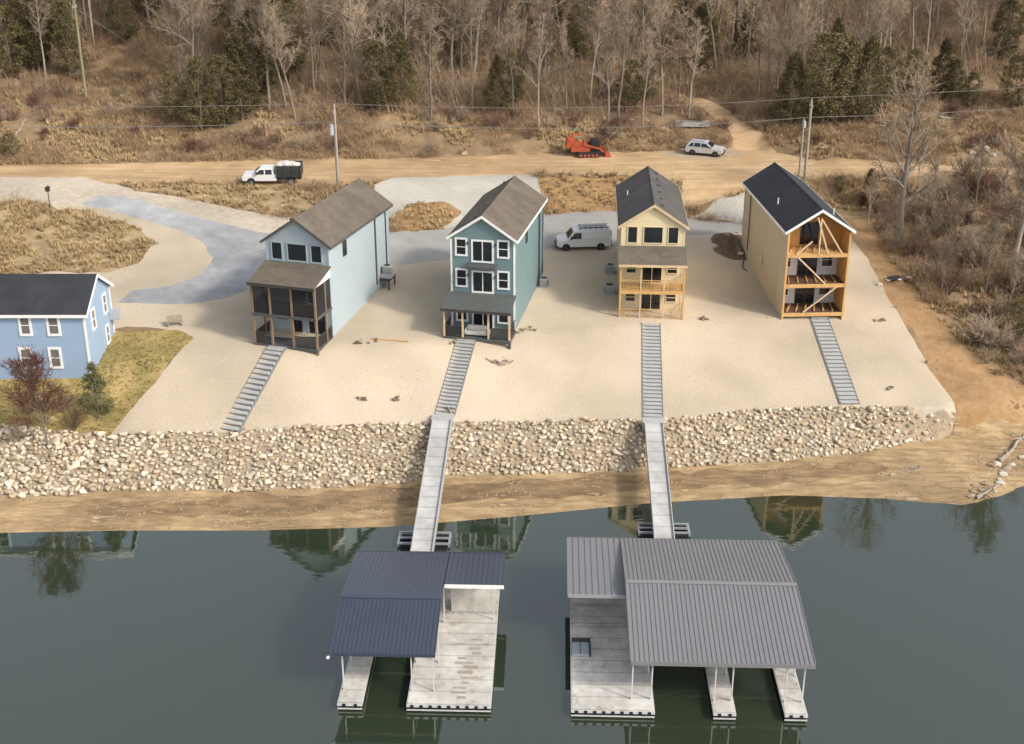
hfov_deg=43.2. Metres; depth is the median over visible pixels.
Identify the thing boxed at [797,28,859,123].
evergreen tree
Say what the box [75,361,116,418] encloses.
evergreen tree
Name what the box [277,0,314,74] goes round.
evergreen tree
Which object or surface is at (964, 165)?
bare shrub
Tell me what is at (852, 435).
riprap stone
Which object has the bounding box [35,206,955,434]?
gravel lot
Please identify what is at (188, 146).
bare shrub
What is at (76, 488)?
riprap stone
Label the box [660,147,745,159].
pullout
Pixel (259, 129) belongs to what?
bare shrub
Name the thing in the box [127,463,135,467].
riprap stone
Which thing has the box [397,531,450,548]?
dock float
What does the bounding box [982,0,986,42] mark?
bare tree
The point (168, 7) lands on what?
bare tree
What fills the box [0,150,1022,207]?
dirt road
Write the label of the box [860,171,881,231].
bare tree
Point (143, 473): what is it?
riprap stone
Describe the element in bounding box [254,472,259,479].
riprap stone
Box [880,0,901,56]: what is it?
bare tree
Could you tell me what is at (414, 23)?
bare tree
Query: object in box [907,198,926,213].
bare shrub
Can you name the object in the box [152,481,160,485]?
riprap stone
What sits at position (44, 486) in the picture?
riprap stone
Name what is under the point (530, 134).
bare shrub
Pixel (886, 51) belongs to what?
evergreen tree
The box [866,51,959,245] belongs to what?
sycamore tree
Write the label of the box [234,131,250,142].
bare shrub
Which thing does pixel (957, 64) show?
evergreen tree
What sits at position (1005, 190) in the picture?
bare shrub
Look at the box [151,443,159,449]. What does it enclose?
riprap stone
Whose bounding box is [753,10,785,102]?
bare tree
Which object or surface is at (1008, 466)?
rock
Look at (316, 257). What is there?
window
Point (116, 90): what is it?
bare shrub
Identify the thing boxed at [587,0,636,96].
bare tree
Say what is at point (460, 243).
window
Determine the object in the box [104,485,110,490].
riprap stone
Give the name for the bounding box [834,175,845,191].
evergreen bush
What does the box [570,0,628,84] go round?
bare tree
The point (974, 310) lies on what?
bare shrub
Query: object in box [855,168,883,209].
cedar tree
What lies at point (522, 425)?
riprap stone
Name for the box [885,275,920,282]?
debris pile
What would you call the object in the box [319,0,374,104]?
bare tree
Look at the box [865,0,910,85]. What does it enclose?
bare tree
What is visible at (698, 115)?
bare shrub
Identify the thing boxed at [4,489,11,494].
riprap stone
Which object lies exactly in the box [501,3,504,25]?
bare tree
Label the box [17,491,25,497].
riprap stone
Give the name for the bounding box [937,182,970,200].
bare shrub
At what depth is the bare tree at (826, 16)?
178.93 m
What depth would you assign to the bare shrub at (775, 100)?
164.49 m
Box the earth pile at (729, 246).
[711,232,745,259]
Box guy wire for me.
[78,10,163,65]
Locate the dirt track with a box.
[676,94,780,154]
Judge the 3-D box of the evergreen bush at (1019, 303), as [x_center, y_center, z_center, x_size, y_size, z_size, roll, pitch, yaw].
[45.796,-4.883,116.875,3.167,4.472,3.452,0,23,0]
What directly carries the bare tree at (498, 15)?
on the hillside
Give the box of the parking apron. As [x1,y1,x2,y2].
[389,211,742,264]
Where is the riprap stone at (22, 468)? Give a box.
[17,466,28,471]
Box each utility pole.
[72,0,87,98]
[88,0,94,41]
[329,104,339,185]
[798,119,805,176]
[803,98,812,181]
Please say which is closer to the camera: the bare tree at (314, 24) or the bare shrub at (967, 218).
the bare shrub at (967, 218)
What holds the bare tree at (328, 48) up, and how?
on the hillside
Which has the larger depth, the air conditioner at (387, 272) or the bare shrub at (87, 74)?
the bare shrub at (87, 74)
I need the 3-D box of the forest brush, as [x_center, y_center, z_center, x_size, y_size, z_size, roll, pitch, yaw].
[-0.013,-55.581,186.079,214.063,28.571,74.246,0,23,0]
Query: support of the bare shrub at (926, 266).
on the rough ground at (30, 130)
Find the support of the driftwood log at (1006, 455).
on the lake shore
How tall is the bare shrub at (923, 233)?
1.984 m
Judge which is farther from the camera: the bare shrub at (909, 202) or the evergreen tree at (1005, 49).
the evergreen tree at (1005, 49)
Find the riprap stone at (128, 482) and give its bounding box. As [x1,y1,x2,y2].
[125,479,132,485]
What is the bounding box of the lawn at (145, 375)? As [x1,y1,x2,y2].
[0,330,193,435]
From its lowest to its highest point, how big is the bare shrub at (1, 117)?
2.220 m
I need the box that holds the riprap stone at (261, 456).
[258,453,266,458]
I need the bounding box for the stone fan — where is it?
[913,406,953,420]
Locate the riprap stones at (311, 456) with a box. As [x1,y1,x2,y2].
[0,404,952,497]
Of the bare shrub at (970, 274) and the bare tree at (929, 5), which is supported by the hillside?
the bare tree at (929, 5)
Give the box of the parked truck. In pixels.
[241,160,302,185]
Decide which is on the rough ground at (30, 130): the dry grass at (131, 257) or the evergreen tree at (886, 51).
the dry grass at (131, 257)
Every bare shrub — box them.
[0,105,10,122]
[1,103,23,120]
[1,424,32,444]
[6,392,42,413]
[25,94,42,107]
[28,85,48,99]
[33,75,57,95]
[34,105,53,121]
[36,99,55,112]
[44,75,81,98]
[46,392,73,412]
[58,404,86,430]
[65,119,75,129]
[68,63,93,79]
[69,111,85,123]
[94,121,114,132]
[99,99,124,118]
[110,81,131,95]
[128,123,139,133]
[129,68,145,80]
[132,78,160,98]
[146,88,168,104]
[148,116,167,128]
[181,136,200,147]
[182,136,197,152]
[185,118,194,130]
[194,134,215,152]
[220,108,240,124]
[222,125,238,135]
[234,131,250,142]
[239,127,253,135]
[246,127,278,151]
[251,125,268,137]
[266,129,282,143]
[289,127,315,149]
[292,114,309,125]
[303,119,313,130]
[310,128,321,140]
[311,121,328,133]
[316,126,348,150]
[367,108,376,117]
[413,108,428,119]
[421,113,446,131]
[421,141,441,154]
[441,102,465,117]
[450,104,472,121]
[480,106,508,129]
[503,107,521,120]
[505,119,516,129]
[518,119,541,138]
[543,113,561,127]
[563,104,588,123]
[582,123,613,147]
[596,124,609,134]
[602,121,625,140]
[606,115,624,130]
[612,106,635,125]
[667,114,688,124]
[680,133,691,146]
[689,105,709,120]
[717,115,735,128]
[728,104,738,114]
[750,117,767,128]
[768,94,785,109]
[811,133,823,143]
[825,98,858,122]
[862,112,876,124]
[865,202,910,231]
[869,98,889,114]
[871,199,883,213]
[872,188,916,219]
[876,112,900,130]
[880,213,929,249]
[887,204,913,222]
[888,157,916,182]
[894,186,935,214]
[896,179,921,196]
[896,204,930,225]
[896,234,934,258]
[903,108,917,119]
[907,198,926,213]
[908,222,926,240]
[909,76,940,99]
[909,178,949,199]
[909,185,943,211]
[912,226,930,240]
[913,188,960,214]
[913,207,950,237]
[916,202,956,235]
[916,248,949,280]
[916,257,941,274]
[917,250,988,296]
[920,235,967,265]
[922,192,979,227]
[923,235,968,261]
[926,228,942,241]
[931,225,986,259]
[935,172,969,200]
[935,209,960,232]
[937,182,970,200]
[944,99,963,110]
[944,104,963,116]
[945,150,973,175]
[946,155,994,191]
[951,107,971,123]
[951,234,961,245]
[952,125,984,148]
[954,234,984,260]
[955,159,1015,200]
[956,234,994,260]
[957,159,996,190]
[958,219,981,238]
[959,317,1000,345]
[960,169,999,198]
[960,209,974,224]
[960,210,977,225]
[960,244,993,267]
[960,311,1000,345]
[961,263,986,281]
[962,246,1007,271]
[966,247,986,269]
[966,304,1022,349]
[967,170,1014,194]
[967,238,1011,259]
[967,303,983,320]
[970,297,1002,319]
[973,128,994,141]
[976,216,1015,245]
[976,342,1001,363]
[977,191,1016,223]
[978,124,1011,146]
[980,179,1009,196]
[981,185,1007,203]
[981,261,1023,291]
[989,163,1016,186]
[990,285,1023,314]
[993,191,1023,220]
[995,326,1023,353]
[999,185,1023,216]
[1001,285,1023,312]
[1002,247,1023,282]
[1002,331,1023,363]
[1008,210,1023,235]
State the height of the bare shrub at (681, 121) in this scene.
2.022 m
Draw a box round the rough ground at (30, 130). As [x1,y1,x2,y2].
[0,44,1023,414]
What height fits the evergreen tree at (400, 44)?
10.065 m
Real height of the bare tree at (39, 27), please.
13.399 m
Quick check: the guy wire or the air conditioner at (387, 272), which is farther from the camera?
the guy wire
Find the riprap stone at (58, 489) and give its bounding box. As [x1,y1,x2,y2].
[53,487,61,491]
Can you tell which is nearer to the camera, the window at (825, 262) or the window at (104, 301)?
the window at (104, 301)
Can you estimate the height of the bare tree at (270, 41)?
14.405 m
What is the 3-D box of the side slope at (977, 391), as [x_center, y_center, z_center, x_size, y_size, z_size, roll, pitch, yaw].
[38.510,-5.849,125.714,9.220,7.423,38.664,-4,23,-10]
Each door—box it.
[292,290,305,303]
[294,320,302,332]
[306,283,323,304]
[307,315,325,334]
[471,239,493,263]
[471,270,493,293]
[472,313,493,327]
[641,294,660,308]
[642,268,661,283]
[794,288,814,302]
[797,258,817,274]
[799,222,819,244]
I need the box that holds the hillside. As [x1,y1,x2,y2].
[0,0,1023,432]
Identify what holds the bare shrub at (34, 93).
on the rough ground at (30, 130)
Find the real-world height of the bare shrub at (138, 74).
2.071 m
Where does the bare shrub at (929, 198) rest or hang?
on the rough ground at (30, 130)
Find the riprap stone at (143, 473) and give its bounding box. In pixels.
[140,470,148,476]
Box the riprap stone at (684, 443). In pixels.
[681,440,688,446]
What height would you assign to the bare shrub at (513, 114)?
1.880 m
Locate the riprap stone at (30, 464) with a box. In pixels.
[27,462,34,467]
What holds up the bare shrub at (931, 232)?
on the rough ground at (30, 130)
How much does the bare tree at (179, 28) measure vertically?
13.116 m
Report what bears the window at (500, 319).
in the house at (495, 235)
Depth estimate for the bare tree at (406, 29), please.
165.50 m
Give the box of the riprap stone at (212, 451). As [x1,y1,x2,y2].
[210,449,216,454]
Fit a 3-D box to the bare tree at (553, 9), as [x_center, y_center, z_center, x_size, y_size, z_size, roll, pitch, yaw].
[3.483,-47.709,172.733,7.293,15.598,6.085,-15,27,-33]
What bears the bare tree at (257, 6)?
on the hillside
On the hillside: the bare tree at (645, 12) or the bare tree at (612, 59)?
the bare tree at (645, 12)
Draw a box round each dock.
[326,550,505,712]
[567,537,815,721]
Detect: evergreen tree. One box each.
[0,0,50,46]
[0,4,32,76]
[4,0,57,70]
[39,0,78,44]
[48,0,89,76]
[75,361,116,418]
[101,0,140,43]
[130,0,164,18]
[156,70,185,123]
[175,53,222,129]
[202,53,242,127]
[212,0,251,54]
[216,30,264,120]
[231,7,282,100]
[252,0,301,86]
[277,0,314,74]
[302,0,342,45]
[356,38,394,110]
[362,4,402,72]
[380,30,422,103]
[438,0,489,68]
[480,55,514,111]
[501,49,527,104]
[533,0,568,29]
[563,0,600,58]
[613,59,644,110]
[632,51,659,101]
[672,0,711,47]
[683,4,721,69]
[731,0,767,58]
[770,50,809,124]
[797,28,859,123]
[811,16,854,96]
[820,33,872,120]
[842,33,890,119]
[871,43,908,98]
[901,47,928,94]
[926,37,959,96]
[941,56,968,100]
[961,71,984,107]
[988,0,1023,56]
[997,53,1023,107]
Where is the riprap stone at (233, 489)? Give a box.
[228,487,236,492]
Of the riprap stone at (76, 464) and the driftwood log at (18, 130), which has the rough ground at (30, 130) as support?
the driftwood log at (18, 130)
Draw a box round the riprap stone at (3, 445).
[0,442,7,448]
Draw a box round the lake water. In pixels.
[0,486,1023,743]
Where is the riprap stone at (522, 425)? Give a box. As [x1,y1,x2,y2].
[520,422,525,429]
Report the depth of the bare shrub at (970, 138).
154.32 m
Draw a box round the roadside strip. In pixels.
[117,184,320,214]
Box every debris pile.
[354,338,376,343]
[485,357,512,363]
[516,326,536,332]
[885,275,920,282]
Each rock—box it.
[980,481,990,485]
[988,463,996,467]
[995,480,1004,484]
[998,468,1009,472]
[999,471,1007,476]
[1003,464,1011,469]
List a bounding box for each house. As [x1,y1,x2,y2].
[0,274,121,378]
[246,178,395,355]
[440,175,547,349]
[615,166,689,319]
[741,162,855,319]
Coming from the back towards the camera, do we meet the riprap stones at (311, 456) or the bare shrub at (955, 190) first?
the bare shrub at (955, 190)
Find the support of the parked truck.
on the dirt road
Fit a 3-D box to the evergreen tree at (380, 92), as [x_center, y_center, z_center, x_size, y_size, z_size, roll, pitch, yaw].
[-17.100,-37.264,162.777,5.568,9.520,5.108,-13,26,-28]
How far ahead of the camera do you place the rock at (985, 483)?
102.44 m
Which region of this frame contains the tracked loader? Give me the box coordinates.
[565,133,610,157]
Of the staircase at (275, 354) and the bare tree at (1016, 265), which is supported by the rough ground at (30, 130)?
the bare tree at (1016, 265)
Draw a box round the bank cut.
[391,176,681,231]
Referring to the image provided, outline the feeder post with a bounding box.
[44,185,50,207]
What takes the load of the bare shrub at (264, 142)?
on the rough ground at (30, 130)
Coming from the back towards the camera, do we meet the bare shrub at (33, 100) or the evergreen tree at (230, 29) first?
the evergreen tree at (230, 29)
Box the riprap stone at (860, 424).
[857,422,863,427]
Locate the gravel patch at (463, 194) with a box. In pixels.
[374,175,744,228]
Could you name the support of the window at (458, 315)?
in the house at (495, 235)
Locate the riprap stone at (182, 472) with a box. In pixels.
[179,470,186,475]
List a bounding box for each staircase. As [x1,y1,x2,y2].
[221,345,286,433]
[434,339,475,414]
[641,323,662,416]
[809,316,859,404]
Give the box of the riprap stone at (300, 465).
[296,463,303,468]
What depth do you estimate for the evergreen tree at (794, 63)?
159.03 m
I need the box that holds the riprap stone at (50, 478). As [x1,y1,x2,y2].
[47,476,53,481]
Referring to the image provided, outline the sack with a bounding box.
[291,162,300,165]
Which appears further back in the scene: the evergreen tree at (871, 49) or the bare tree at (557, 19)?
the bare tree at (557, 19)
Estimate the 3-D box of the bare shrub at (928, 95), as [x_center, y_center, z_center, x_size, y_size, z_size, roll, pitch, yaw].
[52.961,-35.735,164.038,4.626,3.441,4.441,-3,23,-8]
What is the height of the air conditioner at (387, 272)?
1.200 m
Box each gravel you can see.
[0,177,293,233]
[96,266,883,431]
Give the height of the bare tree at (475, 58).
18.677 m
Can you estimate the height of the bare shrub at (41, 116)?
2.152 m
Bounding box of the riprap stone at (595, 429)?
[593,426,598,432]
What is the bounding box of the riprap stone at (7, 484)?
[3,480,10,487]
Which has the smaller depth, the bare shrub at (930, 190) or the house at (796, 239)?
the house at (796, 239)
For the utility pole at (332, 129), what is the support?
on the rough ground at (30, 130)
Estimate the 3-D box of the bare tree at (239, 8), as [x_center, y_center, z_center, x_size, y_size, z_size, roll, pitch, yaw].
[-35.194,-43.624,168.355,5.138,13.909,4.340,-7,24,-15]
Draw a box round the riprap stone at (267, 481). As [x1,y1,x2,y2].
[264,479,271,484]
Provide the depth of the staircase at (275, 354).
107.61 m
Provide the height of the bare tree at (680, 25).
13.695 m
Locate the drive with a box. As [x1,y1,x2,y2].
[81,196,269,303]
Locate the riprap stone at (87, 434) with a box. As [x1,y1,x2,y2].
[85,432,91,438]
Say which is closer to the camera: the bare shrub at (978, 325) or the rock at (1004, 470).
the rock at (1004, 470)
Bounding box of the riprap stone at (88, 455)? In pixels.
[86,453,92,458]
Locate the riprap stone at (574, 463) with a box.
[571,460,578,466]
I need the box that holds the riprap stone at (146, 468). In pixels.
[142,465,148,470]
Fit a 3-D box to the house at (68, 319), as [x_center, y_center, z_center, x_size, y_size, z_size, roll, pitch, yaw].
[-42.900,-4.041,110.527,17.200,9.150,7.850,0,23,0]
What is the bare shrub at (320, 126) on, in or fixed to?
on the rough ground at (30, 130)
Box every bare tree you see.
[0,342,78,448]
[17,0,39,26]
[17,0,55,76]
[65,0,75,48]
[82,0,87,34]
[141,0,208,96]
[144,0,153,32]
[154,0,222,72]
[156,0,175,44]
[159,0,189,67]
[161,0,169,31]
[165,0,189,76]
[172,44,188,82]
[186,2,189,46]
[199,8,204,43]
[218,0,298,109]
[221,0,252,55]
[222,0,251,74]
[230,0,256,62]
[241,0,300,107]
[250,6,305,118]
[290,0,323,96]
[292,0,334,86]
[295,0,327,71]
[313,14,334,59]
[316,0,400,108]
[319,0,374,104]
[355,0,399,33]
[358,8,369,38]
[366,0,403,88]
[383,0,403,30]
[383,0,425,84]
[387,0,401,40]
[397,0,437,56]
[401,0,432,65]
[409,1,451,121]
[414,0,435,62]
[424,0,483,73]
[434,0,490,82]
[435,0,442,42]
[449,0,492,110]
[465,0,489,79]
[484,0,493,48]
[486,0,516,55]
[486,0,533,55]
[487,6,526,118]
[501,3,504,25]
[503,0,526,56]
[517,0,563,68]
[518,10,562,127]
[526,35,538,81]
[528,0,556,74]
[537,0,553,51]
[544,18,573,108]
[554,0,560,41]
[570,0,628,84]
[576,0,604,77]
[580,0,614,102]
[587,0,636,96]
[589,28,620,123]
[594,0,648,120]
[606,21,625,64]
[624,0,645,60]
[628,0,660,78]
[631,1,660,49]
[634,26,666,127]
[638,0,678,115]
[642,0,678,74]
[664,6,700,109]
[670,0,705,54]
[677,18,707,118]
[704,0,718,44]
[704,0,728,73]
[716,1,723,41]
[726,0,770,66]
[731,1,736,40]
[734,0,744,46]
[743,4,771,93]
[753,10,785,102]
[766,0,781,48]
[769,14,804,96]
[775,4,815,96]
[788,0,823,53]
[789,29,820,104]
[792,1,820,88]
[803,0,841,58]
[824,0,830,31]
[834,0,895,72]
[848,0,900,77]
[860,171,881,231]
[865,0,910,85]
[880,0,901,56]
[903,17,922,46]
[908,0,923,61]
[911,138,929,188]
[916,0,941,56]
[919,152,948,224]
[931,0,991,56]
[936,241,955,293]
[946,186,972,246]
[949,0,986,57]
[969,0,987,51]
[972,138,994,211]
[974,211,1006,292]
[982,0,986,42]
[990,0,1023,56]
[990,128,1019,210]
[995,125,1023,266]
[1005,247,1023,320]
[1017,162,1023,229]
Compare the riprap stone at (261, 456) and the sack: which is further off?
the sack
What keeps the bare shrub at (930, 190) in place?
on the rough ground at (30, 130)
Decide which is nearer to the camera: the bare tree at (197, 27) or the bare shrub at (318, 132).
the bare shrub at (318, 132)
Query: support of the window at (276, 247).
in the house at (318, 271)
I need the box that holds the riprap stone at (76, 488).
[74,484,80,491]
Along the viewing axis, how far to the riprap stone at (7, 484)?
99.94 m
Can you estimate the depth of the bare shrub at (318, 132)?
158.46 m
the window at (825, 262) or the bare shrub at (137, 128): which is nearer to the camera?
the window at (825, 262)
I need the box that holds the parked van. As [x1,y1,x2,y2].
[554,223,611,250]
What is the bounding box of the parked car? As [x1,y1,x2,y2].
[684,138,725,156]
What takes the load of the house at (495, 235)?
on the gravel lot
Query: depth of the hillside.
174.61 m
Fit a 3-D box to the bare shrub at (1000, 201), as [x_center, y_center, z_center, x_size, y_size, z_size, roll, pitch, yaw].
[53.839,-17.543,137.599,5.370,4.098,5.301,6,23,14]
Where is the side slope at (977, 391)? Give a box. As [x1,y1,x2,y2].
[848,219,1023,427]
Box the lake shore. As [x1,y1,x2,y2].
[0,414,1023,532]
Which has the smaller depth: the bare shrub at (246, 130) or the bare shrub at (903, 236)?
the bare shrub at (903, 236)
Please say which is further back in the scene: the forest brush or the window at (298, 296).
the forest brush
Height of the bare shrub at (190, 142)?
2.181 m
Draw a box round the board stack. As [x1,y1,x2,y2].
[676,120,709,128]
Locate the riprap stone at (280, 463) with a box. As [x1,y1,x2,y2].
[278,461,285,466]
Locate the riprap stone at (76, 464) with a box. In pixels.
[71,460,79,468]
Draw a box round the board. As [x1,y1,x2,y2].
[371,338,407,341]
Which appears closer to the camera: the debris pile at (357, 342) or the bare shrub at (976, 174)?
the debris pile at (357, 342)
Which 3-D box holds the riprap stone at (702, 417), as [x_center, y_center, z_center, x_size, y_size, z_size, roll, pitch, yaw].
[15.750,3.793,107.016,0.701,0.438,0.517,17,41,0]
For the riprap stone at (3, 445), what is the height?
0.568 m
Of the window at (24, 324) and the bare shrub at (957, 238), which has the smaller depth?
the window at (24, 324)
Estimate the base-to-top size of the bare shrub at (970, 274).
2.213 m
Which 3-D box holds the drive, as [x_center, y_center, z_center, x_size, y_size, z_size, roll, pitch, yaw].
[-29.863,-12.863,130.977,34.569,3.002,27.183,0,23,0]
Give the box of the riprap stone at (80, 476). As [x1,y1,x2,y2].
[78,474,86,478]
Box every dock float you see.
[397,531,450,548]
[637,522,690,538]
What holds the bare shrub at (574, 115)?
on the rough ground at (30, 130)
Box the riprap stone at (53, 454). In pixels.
[49,451,57,456]
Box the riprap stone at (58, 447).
[55,444,62,449]
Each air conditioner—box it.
[381,264,394,278]
[445,311,451,318]
[538,277,549,288]
[603,283,615,295]
[605,263,614,274]
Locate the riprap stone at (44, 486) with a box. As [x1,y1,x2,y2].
[40,484,48,489]
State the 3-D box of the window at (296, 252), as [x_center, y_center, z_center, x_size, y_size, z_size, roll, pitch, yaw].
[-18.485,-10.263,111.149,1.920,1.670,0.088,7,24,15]
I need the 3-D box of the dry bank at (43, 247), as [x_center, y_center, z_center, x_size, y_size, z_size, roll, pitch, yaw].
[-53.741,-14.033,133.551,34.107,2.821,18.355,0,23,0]
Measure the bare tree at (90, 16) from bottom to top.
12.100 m
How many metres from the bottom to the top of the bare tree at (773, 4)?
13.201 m
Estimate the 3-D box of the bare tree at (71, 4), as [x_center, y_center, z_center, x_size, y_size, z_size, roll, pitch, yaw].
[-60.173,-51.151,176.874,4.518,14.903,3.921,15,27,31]
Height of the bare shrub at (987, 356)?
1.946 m
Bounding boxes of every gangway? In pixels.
[410,414,454,551]
[642,417,674,538]
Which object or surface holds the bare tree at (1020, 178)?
on the rough ground at (30, 130)
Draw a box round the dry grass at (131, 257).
[0,175,683,273]
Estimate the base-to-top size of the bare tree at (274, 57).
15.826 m
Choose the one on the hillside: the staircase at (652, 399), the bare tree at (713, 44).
the bare tree at (713, 44)
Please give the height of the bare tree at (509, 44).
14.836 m
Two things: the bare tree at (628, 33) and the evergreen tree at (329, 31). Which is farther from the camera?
the evergreen tree at (329, 31)
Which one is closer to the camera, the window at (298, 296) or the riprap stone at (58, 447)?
the riprap stone at (58, 447)
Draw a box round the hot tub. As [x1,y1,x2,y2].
[572,638,590,656]
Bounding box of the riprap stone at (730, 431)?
[727,428,732,435]
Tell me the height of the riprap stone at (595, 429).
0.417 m
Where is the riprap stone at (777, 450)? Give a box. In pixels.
[773,448,781,452]
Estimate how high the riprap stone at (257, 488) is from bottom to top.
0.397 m
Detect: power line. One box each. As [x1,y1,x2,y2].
[1,87,1023,107]
[18,108,1020,128]
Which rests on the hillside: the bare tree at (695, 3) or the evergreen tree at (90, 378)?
the bare tree at (695, 3)
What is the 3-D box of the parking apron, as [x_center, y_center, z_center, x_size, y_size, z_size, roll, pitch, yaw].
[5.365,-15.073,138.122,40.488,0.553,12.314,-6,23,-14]
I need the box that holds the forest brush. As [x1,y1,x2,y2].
[0,0,1023,125]
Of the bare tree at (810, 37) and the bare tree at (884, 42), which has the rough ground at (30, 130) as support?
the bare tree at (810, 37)
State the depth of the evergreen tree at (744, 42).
174.88 m
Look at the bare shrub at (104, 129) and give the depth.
159.48 m
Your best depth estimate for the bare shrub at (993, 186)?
143.85 m
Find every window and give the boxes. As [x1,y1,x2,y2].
[17,318,32,335]
[18,347,34,368]
[45,318,61,335]
[47,347,63,368]
[90,307,96,330]
[101,292,107,314]
[105,323,110,344]
[270,241,282,260]
[286,242,307,262]
[309,244,322,263]
[342,240,346,256]
[455,237,466,255]
[455,268,467,286]
[456,312,467,320]
[497,240,509,258]
[497,271,509,289]
[497,315,507,323]
[625,294,635,301]
[626,267,636,272]
[627,226,637,243]
[643,226,663,243]
[665,295,675,302]
[666,268,677,273]
[667,227,678,243]
[788,258,791,267]
[818,288,830,294]
[820,257,833,266]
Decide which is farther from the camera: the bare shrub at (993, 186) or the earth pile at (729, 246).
the bare shrub at (993, 186)
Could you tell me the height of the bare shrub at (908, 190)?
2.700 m
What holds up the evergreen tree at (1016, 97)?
on the rough ground at (30, 130)
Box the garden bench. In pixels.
[166,315,182,327]
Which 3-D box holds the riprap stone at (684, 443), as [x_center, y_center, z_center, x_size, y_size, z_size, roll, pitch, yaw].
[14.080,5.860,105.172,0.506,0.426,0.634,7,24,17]
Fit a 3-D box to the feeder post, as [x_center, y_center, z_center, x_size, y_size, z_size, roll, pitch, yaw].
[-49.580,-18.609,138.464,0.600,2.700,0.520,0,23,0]
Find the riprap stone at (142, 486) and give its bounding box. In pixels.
[139,484,145,489]
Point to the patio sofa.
(472, 329)
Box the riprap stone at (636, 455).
[633,453,640,458]
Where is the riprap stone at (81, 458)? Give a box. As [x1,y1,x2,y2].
[78,456,87,461]
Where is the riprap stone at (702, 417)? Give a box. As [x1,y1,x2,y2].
[699,415,706,419]
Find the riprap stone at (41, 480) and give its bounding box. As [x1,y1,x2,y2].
[37,478,44,483]
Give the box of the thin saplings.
[0,0,1023,115]
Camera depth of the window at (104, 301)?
111.67 m
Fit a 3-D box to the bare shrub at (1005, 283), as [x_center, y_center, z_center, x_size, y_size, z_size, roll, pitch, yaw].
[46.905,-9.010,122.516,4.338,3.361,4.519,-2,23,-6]
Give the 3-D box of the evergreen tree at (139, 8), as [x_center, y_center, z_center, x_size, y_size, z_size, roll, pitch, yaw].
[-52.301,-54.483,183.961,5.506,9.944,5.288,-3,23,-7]
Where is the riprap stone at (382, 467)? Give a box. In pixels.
[379,464,385,470]
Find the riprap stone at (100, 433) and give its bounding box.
[96,431,105,436]
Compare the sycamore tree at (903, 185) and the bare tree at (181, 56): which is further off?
the bare tree at (181, 56)
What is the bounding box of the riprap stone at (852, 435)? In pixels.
[849,433,856,437]
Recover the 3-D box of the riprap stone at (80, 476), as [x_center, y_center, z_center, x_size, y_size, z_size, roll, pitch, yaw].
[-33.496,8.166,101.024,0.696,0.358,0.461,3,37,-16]
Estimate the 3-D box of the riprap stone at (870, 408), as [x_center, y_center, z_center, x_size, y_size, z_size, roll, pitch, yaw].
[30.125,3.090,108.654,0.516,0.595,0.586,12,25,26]
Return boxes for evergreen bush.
[0,132,22,155]
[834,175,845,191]
[1000,296,1023,339]
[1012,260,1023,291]
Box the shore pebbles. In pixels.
[5,440,1023,530]
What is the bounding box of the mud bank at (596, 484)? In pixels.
[54,461,887,517]
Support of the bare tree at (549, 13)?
on the hillside
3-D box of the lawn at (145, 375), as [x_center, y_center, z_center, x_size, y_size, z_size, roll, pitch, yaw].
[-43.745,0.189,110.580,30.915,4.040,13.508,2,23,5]
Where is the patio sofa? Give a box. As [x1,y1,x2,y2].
[464,324,489,336]
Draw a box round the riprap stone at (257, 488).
[253,486,260,490]
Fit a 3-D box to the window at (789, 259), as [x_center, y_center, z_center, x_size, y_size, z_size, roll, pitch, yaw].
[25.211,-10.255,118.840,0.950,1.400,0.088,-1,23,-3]
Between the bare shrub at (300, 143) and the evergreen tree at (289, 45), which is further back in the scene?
the evergreen tree at (289, 45)
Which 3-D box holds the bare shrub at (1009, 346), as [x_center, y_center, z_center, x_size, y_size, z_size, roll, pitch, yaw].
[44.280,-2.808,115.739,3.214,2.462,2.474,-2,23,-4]
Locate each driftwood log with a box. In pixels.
[10,118,25,143]
[889,459,923,475]
[939,115,973,120]
[975,483,999,498]
[997,430,1023,461]
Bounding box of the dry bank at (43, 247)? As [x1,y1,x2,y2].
[0,200,153,273]
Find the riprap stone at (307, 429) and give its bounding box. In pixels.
[304,426,310,432]
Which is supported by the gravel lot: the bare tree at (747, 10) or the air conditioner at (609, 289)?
the air conditioner at (609, 289)
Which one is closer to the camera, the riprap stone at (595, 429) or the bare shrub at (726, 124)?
the riprap stone at (595, 429)
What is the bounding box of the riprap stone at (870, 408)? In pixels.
[867,405,873,412]
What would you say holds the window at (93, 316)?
in the house at (68, 319)
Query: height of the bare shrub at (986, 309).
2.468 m
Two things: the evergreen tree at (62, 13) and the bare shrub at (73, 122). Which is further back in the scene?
the evergreen tree at (62, 13)
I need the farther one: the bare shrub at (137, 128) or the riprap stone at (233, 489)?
the bare shrub at (137, 128)
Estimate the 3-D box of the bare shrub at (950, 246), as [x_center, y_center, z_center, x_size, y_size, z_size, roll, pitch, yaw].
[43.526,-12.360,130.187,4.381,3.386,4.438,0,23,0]

